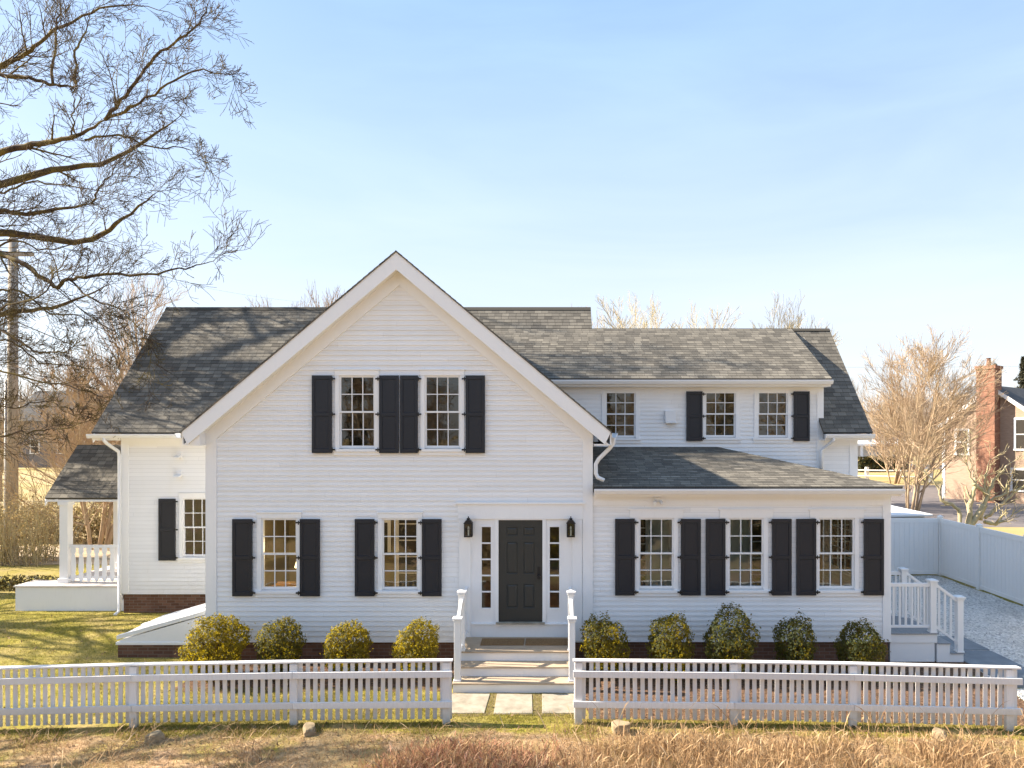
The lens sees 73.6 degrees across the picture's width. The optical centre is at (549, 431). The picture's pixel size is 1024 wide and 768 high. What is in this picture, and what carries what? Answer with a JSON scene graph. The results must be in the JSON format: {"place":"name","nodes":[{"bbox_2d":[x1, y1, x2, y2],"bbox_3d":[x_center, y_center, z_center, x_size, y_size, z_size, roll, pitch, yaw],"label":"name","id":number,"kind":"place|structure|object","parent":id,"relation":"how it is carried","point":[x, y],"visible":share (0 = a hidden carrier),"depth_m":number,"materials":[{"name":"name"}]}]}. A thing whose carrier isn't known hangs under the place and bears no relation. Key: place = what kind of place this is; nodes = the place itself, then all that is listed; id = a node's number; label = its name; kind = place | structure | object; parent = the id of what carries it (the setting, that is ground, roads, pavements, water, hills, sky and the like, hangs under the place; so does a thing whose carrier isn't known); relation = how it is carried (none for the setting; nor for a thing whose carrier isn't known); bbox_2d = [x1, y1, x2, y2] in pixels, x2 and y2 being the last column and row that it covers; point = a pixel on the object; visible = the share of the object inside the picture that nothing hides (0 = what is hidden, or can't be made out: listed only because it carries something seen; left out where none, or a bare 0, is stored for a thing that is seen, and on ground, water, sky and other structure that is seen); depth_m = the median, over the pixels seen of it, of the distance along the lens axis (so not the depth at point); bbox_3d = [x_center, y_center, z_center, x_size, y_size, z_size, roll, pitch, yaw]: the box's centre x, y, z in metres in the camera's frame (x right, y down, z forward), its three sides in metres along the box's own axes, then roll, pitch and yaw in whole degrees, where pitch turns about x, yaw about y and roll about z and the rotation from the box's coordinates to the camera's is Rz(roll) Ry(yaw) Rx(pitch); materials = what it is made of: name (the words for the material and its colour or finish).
{"place":"outdoors","nodes":[
{"label":"outdoors","id":0,"kind":"place"},
{"bbox_2d":[0,546,110,564],"bbox_3d":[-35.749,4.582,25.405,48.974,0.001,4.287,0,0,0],"label":"hedge","id":1,"kind":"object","parent":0,"point":[100,554],"depth_m":24.92,"materials":[{"name":"plant"}]},
{"bbox_2d":[0,435,1023,767],"bbox_3d":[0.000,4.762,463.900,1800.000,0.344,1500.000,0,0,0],"label":"ground","id":2,"kind":"structure","parent":0,"point":[108,641],"depth_m":10.96,"materials":[{"name":"plant"}]},
{"bbox_2d":[0,237,34,551],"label":"utility pole","id":3,"kind":"object","parent":2,"relation":"on","point":[8,416],"visible":0.46,"depth_m":24.87,"materials":[{"name":"wood"}]},
{"bbox_2d":[20,323,110,359],"bbox_3d":[-23.474,-3.596,42.499,0.040,1.057,35.806,0,0,-12],"label":"power line","id":4,"kind":"object","parent":3,"relation":"attached to","point":[58,339],"visible":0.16,"depth_m":27.83,"materials":[{"name":"grey metal"}]},
{"bbox_2d":[31,249,297,301],"bbox_3d":[-21.561,-10.418,49.925,0.010,7.518,50.422,0,0,-6],"label":"power line","id":5,"kind":"object","parent":3,"relation":"attached to","point":[154,277],"visible":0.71,"depth_m":35.98,"materials":[{"name":"grey metal"}]},
{"bbox_2d":[0,388,44,500],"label":"bare tree","id":6,"kind":"object","parent":2,"relation":"on","point":[2,463],"visible":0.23,"depth_m":45.23,"materials":[{"name":"beige plant"}]},
{"bbox_2d":[0,571,58,591],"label":"ground hedge","id":7,"kind":"object","parent":2,"relation":"on","point":[12,582],"visible":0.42,"depth_m":20.01,"materials":[{"name":"green plant"}]},
{"bbox_2d":[0,482,95,566],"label":"dry shrub","id":8,"kind":"object","parent":2,"relation":"on","point":[39,553],"visible":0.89,"depth_m":23.83,"materials":[{"name":"brown plant"}]},
{"bbox_2d":[0,377,101,453],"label":"woods","id":9,"kind":"object","parent":2,"relation":"on","point":[28,390],"visible":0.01,"depth_m":115.69,"materials":[{"name":"brown plant"}]},
{"bbox_2d":[0,498,112,543],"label":"hedge","id":10,"kind":"object","parent":2,"relation":"on","point":[97,523],"visible":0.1,"depth_m":28.34,"materials":[{"name":"brown plant"}]},
{"bbox_2d":[19,391,104,467],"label":"barn","id":11,"kind":"structure","parent":2,"relation":"on","point":[30,457],"depth_m":88.00,"materials":[{"name":"grey"}]},
{"bbox_2d":[29,439,39,453],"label":"window","id":12,"kind":"structure","parent":11,"relation":"in","point":[37,444],"depth_m":87.99,"materials":[{"name":"white paint"}]},
{"bbox_2d":[25,386,100,452],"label":"bare tree","id":13,"kind":"object","parent":2,"relation":"on","point":[54,411],"visible":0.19,"depth_m":54.42,"materials":[{"name":"beige plant"}]},
{"bbox_2d":[0,334,135,548],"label":"bare tree","id":14,"kind":"object","parent":2,"relation":"on","point":[106,527],"visible":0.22,"depth_m":25.64,"materials":[{"name":"brown plant"}]},
{"bbox_2d":[13,445,123,610],"bbox_3d":[-12.297,2.578,18.960,2.905,4.443,2.940,0,0,0],"label":"side porch","id":15,"kind":"object","parent":2,"relation":"on","point":[88,473],"visible":0.45,"depth_m":17.91,"materials":[{"name":"wood"}]},
{"bbox_2d":[29,400,118,504],"bbox_3d":[-24.697,1.371,38.320,8.172,6.981,7.758,0,0,-15],"label":"bare tree","id":16,"kind":"object","parent":2,"relation":"on","point":[55,461],"visible":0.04,"depth_m":36.57,"materials":[{"name":"brown plant"}]},
{"bbox_2d":[0,592,198,725],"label":"lawn grass","id":17,"kind":"structure","parent":2,"relation":"on","point":[103,617],"depth_m":15.21,"materials":[{"name":"plant"}]},
{"bbox_2d":[73,268,187,414],"bbox_3d":[-18.028,-1.142,30.020,4.827,12.110,5.156,0,0,10],"label":"bare tree","id":18,"kind":"object","parent":2,"relation":"on","point":[146,312],"visible":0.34,"depth_m":29.62,"materials":[{"name":"brown plant"}]},
{"bbox_2d":[0,0,270,467],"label":"bare tree","id":19,"kind":"object","parent":2,"relation":"on","point":[9,312],"visible":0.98,"depth_m":18.20,"materials":[{"name":"brown plant"}]},
{"bbox_2d":[144,730,164,745],"bbox_3d":[-6.075,4.704,10.500,0.173,0.171,0.230,0,0,33],"label":"rock","id":20,"kind":"object","parent":2,"relation":"on","point":[159,735],"visible":0.93,"depth_m":10.45,"materials":[{"name":"stone"}]},
{"bbox_2d":[116,604,206,657],"bbox_3d":[-8.018,4.286,15.040,2.025,1.229,1.700,0,0,0],"label":"cellar bulkhead","id":21,"kind":"object","parent":2,"relation":"on","point":[163,636],"visible":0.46,"depth_m":14.21,"materials":[{"name":"brick"}]},
{"bbox_2d":[116,608,204,639],"bbox_3d":[-8.015,3.997,14.615,2.010,0.652,0.830,0,0,0],"label":"hatch door","id":22,"kind":"structure","parent":21,"relation":"in","point":[199,612],"depth_m":14.20,"materials":[{"name":"white paint"}]},
{"bbox_2d":[141,604,204,625],"bbox_3d":[-8.015,3.997,15.465,2.010,0.652,0.850,0,0,0],"label":"hatch door","id":23,"kind":"structure","parent":21,"relation":"in","point":[201,606],"depth_m":15.12,"materials":[{"name":"white paint"}]},
{"bbox_2d":[0,658,452,727],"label":"picket fence","id":24,"kind":"object","parent":2,"relation":"on","point":[132,678],"visible":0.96,"depth_m":11.05,"materials":[{"name":"paint"}]},
{"bbox_2d":[244,294,319,306],"bbox_3d":[-14.911,-1.351,37.587,6.450,12.541,6.890,0,0,-36],"label":"bare tree","id":25,"kind":"object","parent":2,"relation":"on","point":[270,303],"visible":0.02,"depth_m":37.42,"materials":[{"name":"brown plant"}]},
{"bbox_2d":[303,722,315,736],"bbox_3d":[-3.777,4.675,10.700,0.173,0.146,0.302,0,0,-25],"label":"rock","id":26,"kind":"object","parent":2,"relation":"on","point":[308,729],"visible":0.9,"depth_m":10.61,"materials":[{"name":"stone"}]},
{"bbox_2d":[169,662,453,692],"bbox_3d":[-4.396,4.707,13.248,5.138,0.026,1.849,0,0,0],"label":"planting bed","id":27,"kind":"object","parent":2,"relation":"on","point":[341,681],"visible":0.18,"depth_m":12.79,"materials":[{"name":"soil"}]},
{"bbox_2d":[175,612,255,682],"bbox_3d":[-6.305,4.089,12.920,1.291,1.279,1.379,0,0,0],"label":"boxwood shrub","id":28,"kind":"object","parent":27,"relation":"on","point":[222,650],"visible":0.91,"depth_m":12.72,"materials":[{"name":"green plant"}]},
{"bbox_2d":[253,615,306,679],"bbox_3d":[-5.132,4.103,12.990,0.962,1.247,1.083,0,0,0],"label":"boxwood shrub","id":29,"kind":"object","parent":27,"relation":"on","point":[282,650],"visible":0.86,"depth_m":12.79,"materials":[{"name":"green plant"}]},
{"bbox_2d":[322,619,373,680],"bbox_3d":[-3.833,4.143,12.942,0.991,1.168,0.969,0,0,0],"label":"boxwood shrub","id":30,"kind":"object","parent":27,"relation":"on","point":[355,649],"visible":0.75,"depth_m":12.77,"materials":[{"name":"green plant"}]},
{"bbox_2d":[391,616,439,680],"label":"boxwood shrub","id":31,"kind":"object","parent":27,"relation":"on","point":[415,651],"visible":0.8,"depth_m":12.80,"materials":[{"name":"green plant"}]},
{"bbox_2d":[301,282,344,306],"bbox_3d":[-10.978,-1.176,33.474,6.691,12.180,6.265,0,0,-29],"label":"bare tree","id":32,"kind":"object","parent":2,"relation":"on","point":[328,304],"visible":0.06,"depth_m":32.31,"materials":[{"name":"brown plant"}]},
{"bbox_2d":[322,728,602,767],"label":"russet meadow","id":33,"kind":"structure","parent":2,"relation":"on","point":[516,757],"depth_m":9.51,"materials":[{"name":"brown plant"}]},
{"bbox_2d":[86,250,905,661],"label":"house","id":34,"kind":"structure","parent":2,"relation":"on","point":[366,446],"depth_m":13.90,"materials":[{"name":"paint"}]},
{"bbox_2d":[177,493,204,562],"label":"window","id":35,"kind":"structure","parent":34,"relation":"in","point":[183,557],"depth_m":17.28,"materials":[{"name":"paint"}]},
{"bbox_2d":[254,512,302,596],"bbox_3d":[-5.508,2.490,13.957,0.973,1.734,0.245,0,0,0],"label":"window","id":36,"kind":"structure","parent":34,"relation":"in","point":[262,591],"depth_m":13.87,"materials":[{"name":"paint"}]},
{"bbox_2d":[271,581,295,586],"bbox_3d":[-5.700,3.800,15.400,1.000,0.760,0.440,0,0,0],"label":"console table","id":37,"kind":"object","parent":34,"relation":"on","point":[288,584],"visible":0.14,"depth_m":15.31,"materials":[{"name":"brown wood"}]},
{"bbox_2d":[333,369,379,454],"bbox_3d":[-3.923,-0.401,13.957,0.967,1.754,0.245,0,0,0],"label":"window","id":38,"kind":"structure","parent":34,"relation":"in","point":[339,373],"depth_m":13.87,"materials":[{"name":"paint"}]},
{"bbox_2d":[384,520,390,551],"bbox_3d":[-4.600,2.755,18.085,0.780,0.890,0.029,0,0,0],"label":"curtain","id":39,"kind":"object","parent":34,"relation":"in","point":[387,523],"depth_m":18.10,"materials":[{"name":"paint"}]},
{"bbox_2d":[376,512,423,596],"bbox_3d":[-3.050,2.490,13.957,0.973,1.734,0.245,0,0,0],"label":"window","id":40,"kind":"structure","parent":34,"relation":"in","point":[383,591],"depth_m":13.87,"materials":[{"name":"paint"}]},
{"bbox_2d":[395,520,416,586],"bbox_3d":[-3.450,3.040,18.085,1.280,2.260,0.029,0,0,0],"label":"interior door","id":41,"kind":"structure","parent":34,"relation":"in","point":[399,524],"depth_m":18.10,"materials":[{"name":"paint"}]},
{"bbox_2d":[419,369,465,454],"bbox_3d":[-2.188,-0.401,13.957,0.963,1.754,0.245,0,0,0],"label":"window","id":42,"kind":"structure","parent":34,"relation":"in","point":[424,373],"depth_m":13.87,"materials":[{"name":"paint"}]},
{"bbox_2d":[463,516,472,536],"bbox_3d":[-1.643,1.905,13.759,0.190,0.410,0.190,0,0,0],"label":"wall lantern","id":43,"kind":"object","parent":34,"relation":"attached to","point":[468,527],"depth_m":13.74,"materials":[{"name":"black metal"}]},
{"bbox_2d":[499,520,541,621],"bbox_3d":[-0.601,2.825,13.883,0.892,2.067,0.135,0,0,0],"label":"front door","id":44,"kind":"structure","parent":34,"relation":"in","point":[520,541],"depth_m":13.90,"materials":[{"name":"paint"}]},
{"bbox_2d":[566,516,575,536],"bbox_3d":[0.419,1.905,13.759,0.190,0.410,0.190,0,0,0],"label":"wall lantern","id":45,"kind":"object","parent":34,"relation":"attached to","point":[570,523],"depth_m":13.74,"materials":[{"name":"black metal"}]},
{"bbox_2d":[602,387,640,442],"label":"window","id":46,"kind":"structure","parent":34,"relation":"in","point":[635,438],"depth_m":17.27,"materials":[{"name":"paint"}]},
{"bbox_2d":[640,520,648,585],"bbox_3d":[2.000,3.090,17.885,1.180,2.160,0.029,0,0,0],"label":"curtain","id":47,"kind":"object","parent":34,"relation":"in","point":[644,558],"depth_m":17.88,"materials":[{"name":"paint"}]},
{"bbox_2d":[628,509,684,595],"bbox_3d":[2.168,2.455,13.987,1.153,1.783,0.245,0,0,0],"label":"window","id":48,"kind":"structure","parent":34,"relation":"in","point":[639,514],"depth_m":13.90,"materials":[{"name":"paint"}]},
{"bbox_2d":[669,520,671,565],"bbox_3d":[3.750,2.755,17.885,1.280,1.490,0.029,0,0,0],"label":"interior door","id":49,"kind":"structure","parent":34,"relation":"in","point":[670,521],"depth_m":17.87,"materials":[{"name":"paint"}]},
{"bbox_2d":[700,387,741,442],"bbox_3d":[4.314,-0.451,17.358,1.043,1.455,0.245,0,0,0],"label":"window","id":50,"kind":"structure","parent":34,"relation":"in","point":[735,438],"depth_m":17.27,"materials":[{"name":"paint"}]},
{"bbox_2d":[718,509,774,595],"bbox_3d":[4.001,2.455,13.987,1.153,1.783,0.245,0,0,0],"label":"window","id":51,"kind":"structure","parent":34,"relation":"in","point":[763,515],"depth_m":13.90,"materials":[{"name":"paint"}]},
{"bbox_2d":[749,520,760,585],"bbox_3d":[5.950,3.040,17.885,1.480,2.260,0.029,0,0,0],"label":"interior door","id":52,"kind":"structure","parent":34,"relation":"in","point":[756,524],"depth_m":17.89,"materials":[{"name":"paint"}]},
{"bbox_2d":[752,387,792,442],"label":"window","id":53,"kind":"structure","parent":34,"relation":"in","point":[786,438],"depth_m":17.27,"materials":[{"name":"paint"}]},
{"bbox_2d":[808,509,865,595],"bbox_3d":[5.844,2.455,13.987,1.173,1.783,0.245,0,0,0],"label":"window","id":54,"kind":"structure","parent":34,"relation":"in","point":[853,515],"depth_m":13.90,"materials":[{"name":"paint"}]},
{"bbox_2d":[828,520,850,575],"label":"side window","id":55,"kind":"structure","parent":34,"relation":"in","point":[835,524],"depth_m":16.30,"materials":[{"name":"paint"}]},
{"bbox_2d":[1,614,996,724],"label":"fallen leaves","id":56,"kind":"object","parent":2,"relation":"on","point":[385,680],"visible":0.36,"depth_m":12.79,"materials":[{"name":"brown plant"}]},
{"bbox_2d":[0,706,1023,767],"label":"verge straw","id":57,"kind":"object","parent":2,"relation":"on","point":[331,762],"visible":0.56,"depth_m":10.35,"materials":[{"name":"beige plant"}]},
{"bbox_2d":[0,720,1023,747],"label":"verge grass","id":58,"kind":"structure","parent":2,"relation":"on","point":[246,728],"depth_m":10.84,"materials":[{"name":"plant"}]},
{"bbox_2d":[438,693,586,715],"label":"joint grass","id":59,"kind":"structure","parent":2,"relation":"on","point":[490,703],"depth_m":11.49,"materials":[{"name":"plant"}]},
{"bbox_2d":[452,693,489,713],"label":"paving slab","id":60,"kind":"structure","parent":59,"relation":"on","point":[470,703],"depth_m":11.77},
{"bbox_2d":[494,694,532,713],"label":"paving slab","id":61,"kind":"structure","parent":59,"relation":"on","point":[515,703],"depth_m":11.73,"materials":[{"name":"stone"}]},
{"bbox_2d":[542,694,573,713],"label":"paving slab","id":62,"kind":"structure","parent":59,"relation":"on","point":[557,703],"depth_m":11.77,"materials":[{"name":"stone"}]},
{"bbox_2d":[4,721,1022,767],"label":"fallen leaves","id":63,"kind":"object","parent":2,"relation":"on","point":[86,732],"visible":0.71,"depth_m":10.41,"materials":[{"name":"brown plant"}]},
{"bbox_2d":[452,587,576,692],"bbox_3d":[-0.640,3.900,13.060,2.250,1.800,1.580,0,0,0],"label":"front stoop","id":64,"kind":"object","parent":2,"relation":"on","point":[479,668],"visible":0.91,"depth_m":12.63,"materials":[{"name":"white paint"}]},
{"bbox_2d":[480,638,523,644],"bbox_3d":[-0.936,4.146,13.490,0.847,0.016,0.420,0,0,0],"label":"doormat","id":65,"kind":"object","parent":64,"relation":"on","point":[502,641],"visible":1,"depth_m":13.48,"materials":[{"name":"fabric"}]},
{"bbox_2d":[525,638,567,644],"bbox_3d":[-0.064,4.146,13.490,0.837,0.016,0.420,0,0,0],"label":"doormat","id":66,"kind":"object","parent":64,"relation":"on","point":[546,641],"visible":0.85,"depth_m":13.48,"materials":[{"name":"fabric"}]},
{"bbox_2d":[117,686,1023,730],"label":"lawn grass","id":67,"kind":"structure","parent":2,"relation":"on","point":[482,717],"depth_m":11.19,"materials":[{"name":"plant"}]},
{"bbox_2d":[611,719,630,734],"bbox_3d":[1.113,4.648,10.700,0.274,0.195,0.230,0,0,-3],"label":"rock","id":68,"kind":"object","parent":2,"relation":"on","point":[614,727],"visible":0.69,"depth_m":10.60,"materials":[{"name":"stone"}]},
{"bbox_2d":[592,290,676,327],"bbox_3d":[4.571,-1.801,40.802,5.960,13.613,9.618,0,0,27],"label":"bare tree","id":69,"kind":"object","parent":2,"relation":"on","point":[644,324],"visible":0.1,"depth_m":39.62,"materials":[{"name":"beige plant"}]},
{"bbox_2d":[632,300,742,327],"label":"bare tree","id":70,"kind":"object","parent":2,"relation":"on","point":[715,323],"visible":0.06,"depth_m":43.44,"materials":[{"name":"beige plant"}]},
{"bbox_2d":[536,690,1023,754],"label":"tall stalks","id":71,"kind":"object","parent":2,"relation":"on","point":[766,725],"visible":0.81,"depth_m":10.32,"materials":[{"name":"beige plant"}]},
{"bbox_2d":[752,293,842,344],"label":"bare tree","id":72,"kind":"object","parent":2,"relation":"on","point":[791,322],"visible":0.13,"depth_m":43.66,"materials":[{"name":"beige plant"}]},
{"bbox_2d":[573,658,1022,730],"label":"picket fence","id":73,"kind":"object","parent":2,"relation":"on","point":[854,677],"visible":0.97,"depth_m":11.05,"materials":[{"name":"paint"}]},
{"bbox_2d":[586,661,1023,726],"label":"planting bed","id":74,"kind":"object","parent":2,"relation":"on","point":[1020,703],"visible":0.3,"depth_m":12.31,"materials":[{"name":"soil"}]},
{"bbox_2d":[579,610,630,680],"bbox_3d":[1.050,4.072,12.963,0.997,1.307,1.079,0,0,0],"label":"boxwood shrub","id":75,"kind":"object","parent":74,"relation":"on","point":[601,627],"visible":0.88,"depth_m":12.79,"materials":[{"name":"green plant"}]},
{"bbox_2d":[645,610,695,682],"bbox_3d":[2.299,4.050,12.974,0.931,1.352,0.981,0,0,21],"label":"boxwood shrub","id":76,"kind":"object","parent":74,"relation":"on","point":[672,649],"visible":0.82,"depth_m":12.79,"materials":[{"name":"green plant"}]},
{"bbox_2d":[702,602,760,680],"bbox_3d":[3.415,3.949,12.949,1.131,1.554,1.196,0,0,0],"label":"boxwood shrub","id":77,"kind":"object","parent":74,"relation":"on","point":[724,644],"visible":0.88,"depth_m":12.74,"materials":[{"name":"green plant"}]},
{"bbox_2d":[771,608,818,680],"bbox_3d":[4.624,4.030,12.947,0.851,1.391,0.848,0,0,32],"label":"boxwood shrub","id":78,"kind":"object","parent":74,"relation":"on","point":[795,640],"visible":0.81,"depth_m":12.81,"materials":[{"name":"green plant"}]},
{"bbox_2d":[586,708,1023,728],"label":"bed straw","id":79,"kind":"object","parent":74,"relation":"on","point":[818,719],"visible":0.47,"depth_m":11.26,"materials":[{"name":"beige plant"}]},
{"bbox_2d":[829,617,890,681],"bbox_3d":[5.896,4.131,12.967,0.926,1.190,0.991,0,0,0],"label":"boxwood shrub","id":80,"kind":"object","parent":74,"relation":"on","point":[856,652],"visible":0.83,"depth_m":12.78,"materials":[{"name":"green plant"}]},
{"bbox_2d":[858,455,907,471],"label":"ground hedge","id":81,"kind":"object","parent":2,"relation":"on","point":[867,461],"visible":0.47,"depth_m":80.18,"materials":[{"name":"green plant"}]},
{"bbox_2d":[858,409,911,465],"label":"house","id":82,"kind":"structure","parent":2,"relation":"on","point":[861,450],"depth_m":94.00,"materials":[{"name":"paint"}]},
{"bbox_2d":[858,467,932,482],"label":"split rail fence","id":83,"kind":"object","parent":2,"relation":"on","point":[866,475],"visible":0.34,"depth_m":64.83,"materials":[{"name":"white paint"}]},
{"bbox_2d":[861,384,954,483],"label":"bare tree","id":84,"kind":"object","parent":2,"relation":"on","point":[897,479],"visible":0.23,"depth_m":62.23,"materials":[{"name":"brown plant"}]},
{"bbox_2d":[888,567,965,661],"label":"side steps","id":85,"kind":"structure","parent":2,"relation":"on","point":[912,640],"depth_m":13.95,"materials":[{"name":"white paint"}]},
{"bbox_2d":[855,324,1010,510],"bbox_3d":[21.884,-0.616,39.663,9.570,11.147,9.085,0,0,-17],"label":"bare tree","id":86,"kind":"object","parent":2,"relation":"on","point":[910,439],"visible":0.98,"depth_m":39.05,"materials":[{"name":"brown plant"}]},
{"bbox_2d":[901,387,974,469],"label":"bare tree","id":87,"kind":"object","parent":2,"relation":"on","point":[935,425],"visible":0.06,"depth_m":56.91,"materials":[{"name":"brown plant"}]},
{"bbox_2d":[864,385,1014,450],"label":"woods","id":88,"kind":"object","parent":2,"relation":"on","point":[912,411],"depth_m":138.34,"materials":[{"name":"brown plant"}]},
{"bbox_2d":[932,727,947,742],"bbox_3d":[5.999,4.706,10.500,0.187,0.244,0.216,0,0,41],"label":"rock","id":89,"kind":"object","parent":2,"relation":"on","point":[937,731],"visible":0.45,"depth_m":10.44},
{"bbox_2d":[891,515,1023,606],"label":"privacy fence","id":90,"kind":"object","parent":2,"relation":"on","point":[978,556],"visible":0.45,"depth_m":21.15,"materials":[{"name":"plastic"}]},
{"bbox_2d":[891,575,1023,699],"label":"gravel drive","id":91,"kind":"structure","parent":2,"relation":"on","point":[986,600],"depth_m":17.18,"materials":[{"name":"gravel"}]},
{"bbox_2d":[891,574,1023,698],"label":"loose stones","id":92,"kind":"object","parent":91,"relation":"on","point":[978,615],"visible":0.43,"depth_m":17.36,"materials":[{"name":"gravel"}]},
{"bbox_2d":[939,636,989,649],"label":"bluestone slab","id":93,"kind":"structure","parent":91,"relation":"on","point":[969,644],"depth_m":15.00,"materials":[{"name":"stone"}]},
{"bbox_2d":[964,651,1021,665],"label":"bluestone slab","id":94,"kind":"structure","parent":91,"relation":"on","point":[982,658],"depth_m":14.01,"materials":[{"name":"stone"}]},
{"bbox_2d":[980,667,1023,687],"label":"bluestone slab","id":95,"kind":"structure","parent":91,"relation":"on","point":[1020,673],"depth_m":13.20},
{"bbox_2d":[891,485,1023,526],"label":"parking lot","id":96,"kind":"structure","parent":2,"relation":"on","point":[931,503],"depth_m":42.44,"materials":[{"name":"asphalt"}]},
{"bbox_2d":[911,430,1023,525],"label":"fruit tree","id":97,"kind":"object","parent":2,"relation":"on","point":[971,519],"visible":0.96,"depth_m":25.95,"materials":[{"name":"brown plant"}]},
{"bbox_2d":[1013,356,1023,388],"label":"conifer tree","id":98,"kind":"object","parent":2,"relation":"on","point":[1021,377],"visible":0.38,"depth_m":59.91,"materials":[{"name":"green plant"}]},
{"bbox_2d":[0,0,1023,419],"label":"sky","id":99,"kind":"structure","parent":0,"point":[863,160],"materials":[{"name":"blue"}]},
{"bbox_2d":[3,719,1023,767],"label":"dry meadow","id":100,"kind":"structure","parent":0,"point":[696,747],"depth_m":9.70,"materials":[{"name":"beige plant"}]},
{"bbox_2d":[891,505,932,517],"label":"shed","id":101,"kind":"structure","parent":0,"point":[898,512],"depth_m":23.28,"materials":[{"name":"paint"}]},
{"bbox_2d":[940,358,1023,503],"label":"neighbour house","id":102,"kind":"structure","parent":0,"point":[1008,427],"depth_m":45.46,"materials":[{"name":"beige"}]},
{"bbox_2d":[954,429,969,455],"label":"window","id":103,"kind":"structure","parent":102,"relation":"in","point":[955,429],"depth_m":47.50,"materials":[{"name":"white paint"}]},
{"bbox_2d":[1010,468,1023,491],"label":"window","id":104,"kind":"structure","parent":102,"relation":"in","point":[1020,471],"depth_m":44.82,"materials":[{"name":"white paint"}]},
{"bbox_2d":[1013,418,1023,450],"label":"window","id":105,"kind":"structure","parent":102,"relation":"in","point":[1018,422],"depth_m":44.78,"materials":[{"name":"white paint"}]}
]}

